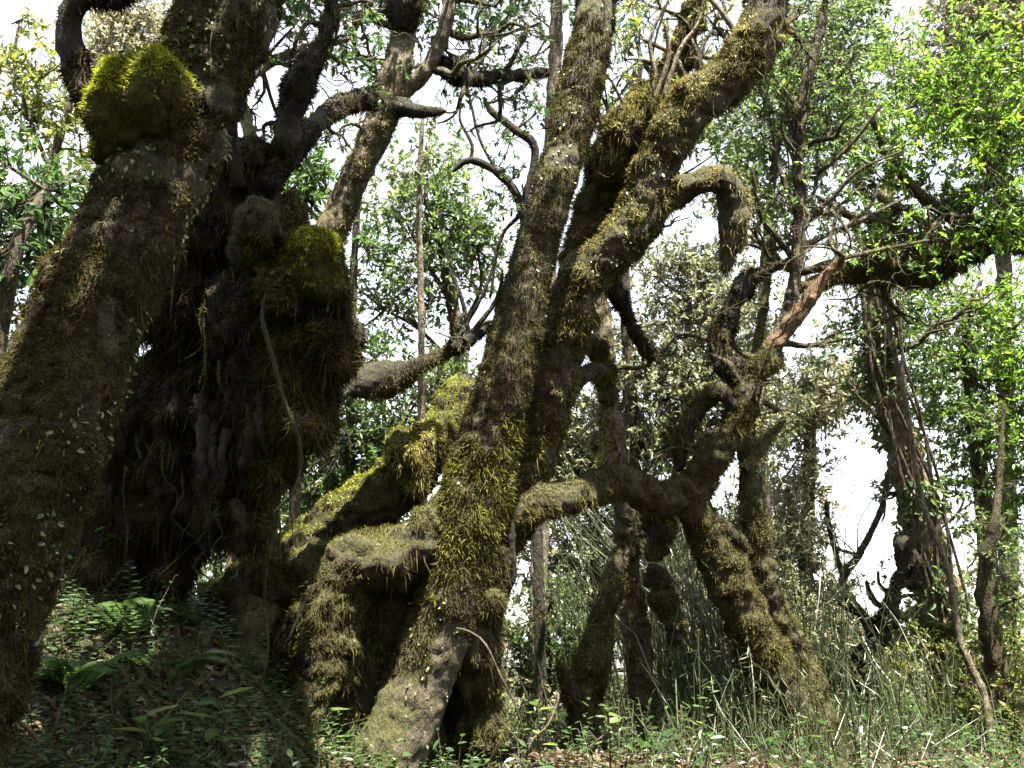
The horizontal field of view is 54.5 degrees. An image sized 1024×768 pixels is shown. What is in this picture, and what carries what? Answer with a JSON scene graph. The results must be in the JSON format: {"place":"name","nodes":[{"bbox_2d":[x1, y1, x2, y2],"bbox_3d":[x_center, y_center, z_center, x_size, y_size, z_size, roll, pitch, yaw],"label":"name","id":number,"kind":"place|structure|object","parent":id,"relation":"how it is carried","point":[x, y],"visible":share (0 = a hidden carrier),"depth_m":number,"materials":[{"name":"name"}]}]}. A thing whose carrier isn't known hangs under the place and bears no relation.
{"place":"outdoors","nodes":[
{"label":"outdoors","id":0,"kind":"place"},
{"bbox_2d":[0,0,1023,674],"label":"sky","id":1,"kind":"structure","parent":0,"point":[706,229],"materials":[{"name":"white"}]},
{"bbox_2d":[10,585,1023,767],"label":"ground","id":2,"kind":"structure","parent":0,"point":[85,735],"depth_m":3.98,"materials":[{"name":"green plant"}]},
{"bbox_2d":[18,720,37,741],"bbox_3d":[-1.552,1.064,3.097,0.154,0.100,0.019,2,-14,-7],"label":"stick","id":3,"kind":"object","parent":2,"relation":"on","point":[28,728],"visible":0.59,"depth_m":3.10,"materials":[{"name":"brown wood"}]},
{"bbox_2d":[0,121,93,360],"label":"understory tree","id":4,"kind":"object","parent":2,"relation":"on","point":[33,200],"visible":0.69,"depth_m":5.18,"materials":[{"name":"green plant"}]},
{"bbox_2d":[0,6,99,240],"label":"forest tree","id":5,"kind":"object","parent":2,"relation":"on","point":[32,112],"visible":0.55,"depth_m":6.99,"materials":[{"name":"green plant"}]},
{"bbox_2d":[36,660,113,689],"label":"fern","id":6,"kind":"object","parent":2,"relation":"on","point":[48,672],"visible":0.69,"depth_m":3.62,"materials":[{"name":"green plant"}]},
{"bbox_2d":[30,652,154,695],"bbox_3d":[-1.548,1.076,3.663,0.453,0.173,0.469,3,-14,-11],"label":"fern","id":7,"kind":"object","parent":2,"relation":"on","point":[97,672],"visible":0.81,"depth_m":3.62,"materials":[{"name":"green plant"}]},
{"bbox_2d":[60,597,186,631],"bbox_3d":[-1.621,0.997,4.216,0.435,0.174,0.535,0,-14,0],"label":"fern","id":8,"kind":"object","parent":2,"relation":"on","point":[130,603],"visible":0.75,"depth_m":4.14,"materials":[{"name":"green plant"}]},
{"bbox_2d":[82,0,173,71],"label":"forest tree","id":9,"kind":"object","parent":2,"relation":"on","point":[106,38],"visible":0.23,"depth_m":10.83,"materials":[{"name":"green plant"}]},
{"bbox_2d":[0,0,288,767],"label":"leaning tree","id":10,"kind":"object","parent":2,"relation":"on","point":[160,121],"visible":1,"depth_m":3.00,"materials":[{"name":"brown plant"}]},
{"bbox_2d":[113,705,194,754],"bbox_3d":[-1.270,1.258,3.517,0.257,0.227,0.262,0,-14,0],"label":"herb","id":11,"kind":"object","parent":2,"relation":"on","point":[142,718],"visible":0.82,"depth_m":3.53,"materials":[{"name":"green plant"}]},
{"bbox_2d":[103,641,240,683],"bbox_3d":[-1.399,1.140,4.026,0.546,0.194,0.504,6,-15,-22],"label":"fern","id":12,"kind":"object","parent":2,"relation":"on","point":[187,666],"visible":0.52,"depth_m":4.00,"materials":[{"name":"green plant"}]},
{"bbox_2d":[183,687,252,749],"bbox_3d":[-1.129,1.284,3.751,0.215,0.270,0.242,-8,-16,30],"label":"herb","id":13,"kind":"object","parent":2,"relation":"on","point":[212,733],"visible":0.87,"depth_m":3.76,"materials":[{"name":"green plant"}]},
{"bbox_2d":[197,510,287,581],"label":"understory tree","id":14,"kind":"object","parent":2,"relation":"on","point":[214,572],"visible":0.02,"depth_m":8.97,"materials":[{"name":"green plant"}]},
{"bbox_2d":[31,0,503,767],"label":"burl tree","id":15,"kind":"object","parent":2,"relation":"on","point":[201,462],"visible":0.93,"depth_m":4.22,"materials":[{"name":"brown plant"}]},
{"bbox_2d":[256,287,303,711],"bbox_3d":[-0.977,0.562,4.171,0.194,2.004,0.836,2,-14,-10],"label":"liana","id":16,"kind":"object","parent":15,"relation":"hanging from","point":[282,394],"visible":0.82,"depth_m":3.99,"materials":[{"name":"brown plant"}]},
{"bbox_2d":[287,585,311,639],"bbox_3d":[-0.932,1.007,4.377,0.164,0.236,0.014,-13,-19,42],"label":"stick","id":17,"kind":"object","parent":15,"relation":"on","point":[300,611],"visible":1,"depth_m":4.38,"materials":[{"name":"wood"}]},
{"bbox_2d":[198,373,475,606],"bbox_3d":[-0.887,0.594,5.228,1.526,1.436,0.679,0,-14,0],"label":"fallen bough","id":18,"kind":"object","parent":15,"relation":"on","point":[397,481],"visible":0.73,"depth_m":5.09,"materials":[{"name":"green plant"}]},
{"bbox_2d":[283,142,338,524],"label":"forest tree","id":19,"kind":"object","parent":2,"relation":"on","point":[316,171],"visible":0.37,"depth_m":6.97,"materials":[{"name":"green plant"}]},
{"bbox_2d":[309,688,349,746],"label":"herb","id":20,"kind":"object","parent":2,"relation":"on","point":[328,731],"visible":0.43,"depth_m":4.62,"materials":[{"name":"green plant"}]},
{"bbox_2d":[196,491,508,767],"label":"root heap","id":21,"kind":"object","parent":2,"relation":"on","point":[344,635],"visible":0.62,"depth_m":4.75,"materials":[{"name":"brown plant"}]},
{"bbox_2d":[278,344,479,530],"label":"understory tree","id":22,"kind":"object","parent":2,"relation":"on","point":[369,438],"visible":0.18,"depth_m":7.92,"materials":[{"name":"green plant"}]},
{"bbox_2d":[343,199,416,475],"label":"slender tree","id":23,"kind":"object","parent":2,"relation":"on","point":[383,347],"visible":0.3,"depth_m":8.00,"materials":[{"name":"green plant"}]},
{"bbox_2d":[223,0,574,575],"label":"forked tree","id":24,"kind":"object","parent":2,"relation":"on","point":[373,138],"visible":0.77,"depth_m":5.97,"materials":[{"name":"brown plant"}]},
{"bbox_2d":[398,99,453,506],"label":"slender tree","id":25,"kind":"object","parent":2,"relation":"on","point":[422,394],"visible":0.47,"depth_m":7.58,"materials":[{"name":"brown plant"}]},
{"bbox_2d":[345,117,519,373],"bbox_3d":[-0.772,0.393,8.820,1.868,6.027,1.805,0,-14,0],"label":"round crowned tree","id":26,"kind":"object","parent":2,"relation":"on","point":[475,226],"visible":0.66,"depth_m":8.96,"materials":[{"name":"green plant"}]},
{"bbox_2d":[429,136,477,373],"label":"slender tree","id":27,"kind":"object","parent":2,"relation":"on","point":[434,168],"visible":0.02,"depth_m":9.98,"materials":[{"name":"green plant"}]},
{"bbox_2d":[352,0,618,767],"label":"leaning tree","id":28,"kind":"object","parent":2,"relation":"on","point":[437,658],"visible":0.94,"depth_m":4.93,"materials":[{"name":"brown plant"}]},
{"bbox_2d":[456,627,524,733],"bbox_3d":[-0.096,1.399,4.684,0.350,0.495,0.040,5,-15,-19],"label":"creeper","id":29,"kind":"object","parent":2,"relation":"on","point":[490,654],"visible":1,"depth_m":4.70,"materials":[{"name":"brown plant"}]},
{"bbox_2d":[497,699,508,766],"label":"herb","id":30,"kind":"object","parent":2,"relation":"on","point":[505,741],"visible":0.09,"depth_m":5.39,"materials":[{"name":"green plant"}]},
{"bbox_2d":[452,88,555,735],"bbox_3d":[-0.007,0.037,7.747,0.958,5.457,0.983,0,-14,0],"label":"bare tree","id":31,"kind":"object","parent":2,"relation":"on","point":[520,201],"visible":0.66,"depth_m":7.97,"materials":[{"name":"brown plant"}]},
{"bbox_2d":[7,526,1023,767],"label":"undergrowth","id":32,"kind":"object","parent":2,"relation":"on","point":[97,763],"visible":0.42,"depth_m":4.30,"materials":[{"name":"green plant"}]},
{"bbox_2d":[487,0,574,730],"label":"forest tree","id":33,"kind":"object","parent":2,"relation":"on","point":[554,58],"visible":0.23,"depth_m":8.45,"materials":[{"name":"green plant"}]},
{"bbox_2d":[521,699,556,765],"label":"herb","id":34,"kind":"object","parent":2,"relation":"on","point":[536,702],"visible":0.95,"depth_m":5.10,"materials":[{"name":"green plant"}]},
{"bbox_2d":[524,690,558,766],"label":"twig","id":35,"kind":"object","parent":2,"relation":"on","point":[544,728],"visible":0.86,"depth_m":5.19,"materials":[{"name":"brown wood"}]},
{"bbox_2d":[543,711,566,723],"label":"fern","id":36,"kind":"object","parent":2,"relation":"on","point":[563,715],"visible":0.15,"depth_m":7.08,"materials":[{"name":"green plant"}]},
{"bbox_2d":[499,561,624,728],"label":"understory tree","id":37,"kind":"object","parent":2,"relation":"on","point":[515,639],"visible":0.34,"depth_m":7.95,"materials":[{"name":"green plant"}]},
{"bbox_2d":[552,545,628,750],"bbox_3d":[0.487,1.820,6.125,0.490,1.648,0.585,0,-14,0],"label":"mossy stump","id":38,"kind":"object","parent":2,"relation":"on","point":[587,674],"visible":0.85,"depth_m":6.03,"materials":[{"name":"brown plant"}]},
{"bbox_2d":[515,386,694,704],"bbox_3d":[0.952,1.881,9.577,2.648,3.853,2.163,0,-14,0],"label":"understory tree","id":39,"kind":"object","parent":2,"relation":"on","point":[578,424],"visible":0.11,"depth_m":9.39,"materials":[{"name":"green plant"}]},
{"bbox_2d":[595,704,621,767],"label":"herb","id":40,"kind":"object","parent":2,"relation":"on","point":[617,718],"visible":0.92,"depth_m":4.81,"materials":[{"name":"green plant"}]},
{"bbox_2d":[195,525,1023,703],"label":"forest","id":41,"kind":"object","parent":2,"relation":"on","point":[973,580],"visible":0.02,"depth_m":17.53,"materials":[{"name":"green plant"}]},
{"bbox_2d":[502,574,726,737],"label":"understory tree","id":42,"kind":"object","parent":2,"relation":"on","point":[550,694],"visible":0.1,"depth_m":7.61,"materials":[{"name":"green plant"}]},
{"bbox_2d":[584,101,685,742],"bbox_3d":[0.747,0.612,6.438,0.796,5.363,1.201,0,-14,0],"label":"tree","id":43,"kind":"object","parent":2,"relation":"on","point":[604,352],"visible":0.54,"depth_m":6.23,"materials":[{"name":"brown plant"}]},
{"bbox_2d":[577,405,611,438],"bbox_3d":[0.513,0.236,6.198,0.227,0.207,0.031,-3,-14,11],"label":"stick","id":44,"kind":"object","parent":43,"relation":"on","point":[589,424],"visible":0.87,"depth_m":6.19,"materials":[{"name":"wood"}]},
{"bbox_2d":[626,729,686,750],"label":"fern","id":45,"kind":"object","parent":2,"relation":"on","point":[664,734],"visible":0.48,"depth_m":5.76,"materials":[{"name":"green plant"}]},
{"bbox_2d":[500,0,825,611],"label":"mossy tree","id":46,"kind":"object","parent":2,"relation":"on","point":[637,188],"visible":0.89,"depth_m":5.43,"materials":[{"name":"brown plant"}]},
{"bbox_2d":[600,0,793,591],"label":"forest tree","id":47,"kind":"object","parent":2,"relation":"on","point":[638,65],"visible":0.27,"depth_m":8.99,"materials":[{"name":"green plant"}]},
{"bbox_2d":[685,680,719,759],"bbox_3d":[1.028,1.847,5.393,0.212,0.473,0.120,0,-14,0],"label":"herb","id":48,"kind":"object","parent":2,"relation":"on","point":[705,715],"visible":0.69,"depth_m":5.41,"materials":[{"name":"green plant"}]},
{"bbox_2d":[503,0,929,752],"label":"crooked tree","id":49,"kind":"object","parent":2,"relation":"on","point":[737,390],"visible":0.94,"depth_m":6.02,"materials":[{"name":"brown plant"}]},
{"bbox_2d":[504,519,517,598],"bbox_3d":[-0.015,0.921,5.102,0.101,0.446,0.151,5,-15,-18],"label":"liana","id":50,"kind":"object","parent":49,"relation":"hanging from","point":[510,537],"visible":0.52,"depth_m":5.08,"materials":[{"name":"brown plant"}]},
{"bbox_2d":[637,512,689,650],"bbox_3d":[0.911,1.131,5.979,0.324,0.950,0.384,0,-14,0],"label":"mossy branch","id":51,"kind":"object","parent":49,"relation":"hanging from","point":[663,594],"visible":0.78,"depth_m":5.95,"materials":[{"name":"brown plant"}]},
{"bbox_2d":[612,220,820,607],"label":"understory tree","id":52,"kind":"object","parent":2,"relation":"on","point":[682,378],"visible":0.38,"depth_m":8.95,"materials":[{"name":"green plant"}]},
{"bbox_2d":[505,393,956,759],"bbox_3d":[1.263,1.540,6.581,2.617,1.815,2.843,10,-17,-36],"label":"bamboo grass","id":53,"kind":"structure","parent":2,"relation":"on","point":[715,666],"depth_m":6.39,"materials":[{"name":"green plant"}]},
{"bbox_2d":[622,492,846,683],"bbox_3d":[2.094,2.351,9.313,2.247,2.630,2.016,0,-14,0],"label":"understory tree","id":54,"kind":"object","parent":2,"relation":"on","point":[775,537],"visible":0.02,"depth_m":9.03,"materials":[{"name":"green plant"}]},
{"bbox_2d":[514,341,984,749],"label":"bamboo grass","id":55,"kind":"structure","parent":2,"relation":"on","point":[843,630],"depth_m":7.04,"materials":[{"name":"green plant"}]},
{"bbox_2d":[705,223,850,745],"bbox_3d":[1.768,0.980,6.606,1.270,4.367,0.707,10,-17,-36],"label":"slender tree","id":56,"kind":"object","parent":2,"relation":"on","point":[765,566],"visible":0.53,"depth_m":6.10,"materials":[{"name":"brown plant"}]},
{"bbox_2d":[598,629,982,767],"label":"bamboo grass","id":57,"kind":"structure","parent":2,"relation":"on","point":[751,727],"depth_m":5.54,"materials":[{"name":"green plant"}]},
{"bbox_2d":[629,633,965,753],"bbox_3d":[2.060,2.450,7.164,3.030,1.276,2.266,7,-16,-27],"label":"understory tree","id":58,"kind":"object","parent":2,"relation":"on","point":[859,700],"visible":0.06,"depth_m":7.18,"materials":[{"name":"green plant"}]},
{"bbox_2d":[692,0,916,555],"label":"forest tree","id":59,"kind":"object","parent":2,"relation":"on","point":[777,207],"visible":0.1,"depth_m":9.96,"materials":[{"name":"green plant"}]},
{"bbox_2d":[717,335,892,687],"bbox_3d":[3.128,2.301,11.087,2.381,5.407,2.265,0,-14,0],"label":"understory tree","id":60,"kind":"object","parent":2,"relation":"on","point":[822,414],"visible":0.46,"depth_m":10.87,"materials":[{"name":"green plant"}]},
{"bbox_2d":[728,562,1023,767],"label":"bamboo grass","id":61,"kind":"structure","parent":2,"relation":"on","point":[886,671],"depth_m":6.58,"materials":[{"name":"green plant"}]},
{"bbox_2d":[817,604,938,738],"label":"forest tree","id":62,"kind":"object","parent":2,"relation":"on","point":[910,682],"visible":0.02,"depth_m":13.89,"materials":[{"name":"green plant"}]},
{"bbox_2d":[799,470,959,714],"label":"crooked tree","id":63,"kind":"object","parent":2,"relation":"on","point":[900,574],"visible":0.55,"depth_m":7.58,"materials":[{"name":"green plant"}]},
{"bbox_2d":[782,0,1023,339],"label":"spreading tree","id":64,"kind":"object","parent":2,"relation":"on","point":[941,256],"visible":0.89,"depth_m":7.10,"materials":[{"name":"green plant"}]},
{"bbox_2d":[849,123,996,754],"bbox_3d":[3.086,0.628,7.537,1.196,5.370,0.229,9,-17,-32],"label":"liana","id":65,"kind":"object","parent":64,"relation":"hanging from","point":[956,620],"visible":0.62,"depth_m":7.53,"materials":[{"name":"brown plant"}]},
{"bbox_2d":[805,139,1023,750],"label":"vine clad tree","id":66,"kind":"object","parent":2,"relation":"on","point":[891,429],"visible":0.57,"depth_m":8.89,"materials":[{"name":"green plant"}]},
{"bbox_2d":[872,588,1023,756],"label":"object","id":67,"kind":"object","parent":2,"relation":"on","point":[965,693],"visible":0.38,"depth_m":8.13,"materials":[{"name":"green plant"}]},
{"bbox_2d":[887,0,1023,739],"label":"tall tree","id":68,"kind":"object","parent":2,"relation":"on","point":[941,10],"visible":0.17,"depth_m":12.91,"materials":[{"name":"twig"},{"name":"brown moss"},{"name":"bright leaf"}]},
{"bbox_2d":[895,255,1023,624],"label":"forest tree","id":69,"kind":"object","parent":2,"relation":"on","point":[995,366],"visible":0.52,"depth_m":9.74,"materials":[{"name":"green plant"}]},
{"bbox_2d":[944,400,1023,754],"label":"forest tree","id":70,"kind":"object","parent":2,"relation":"on","point":[990,636],"visible":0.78,"depth_m":7.98,"materials":[{"name":"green plant"}]}
]}

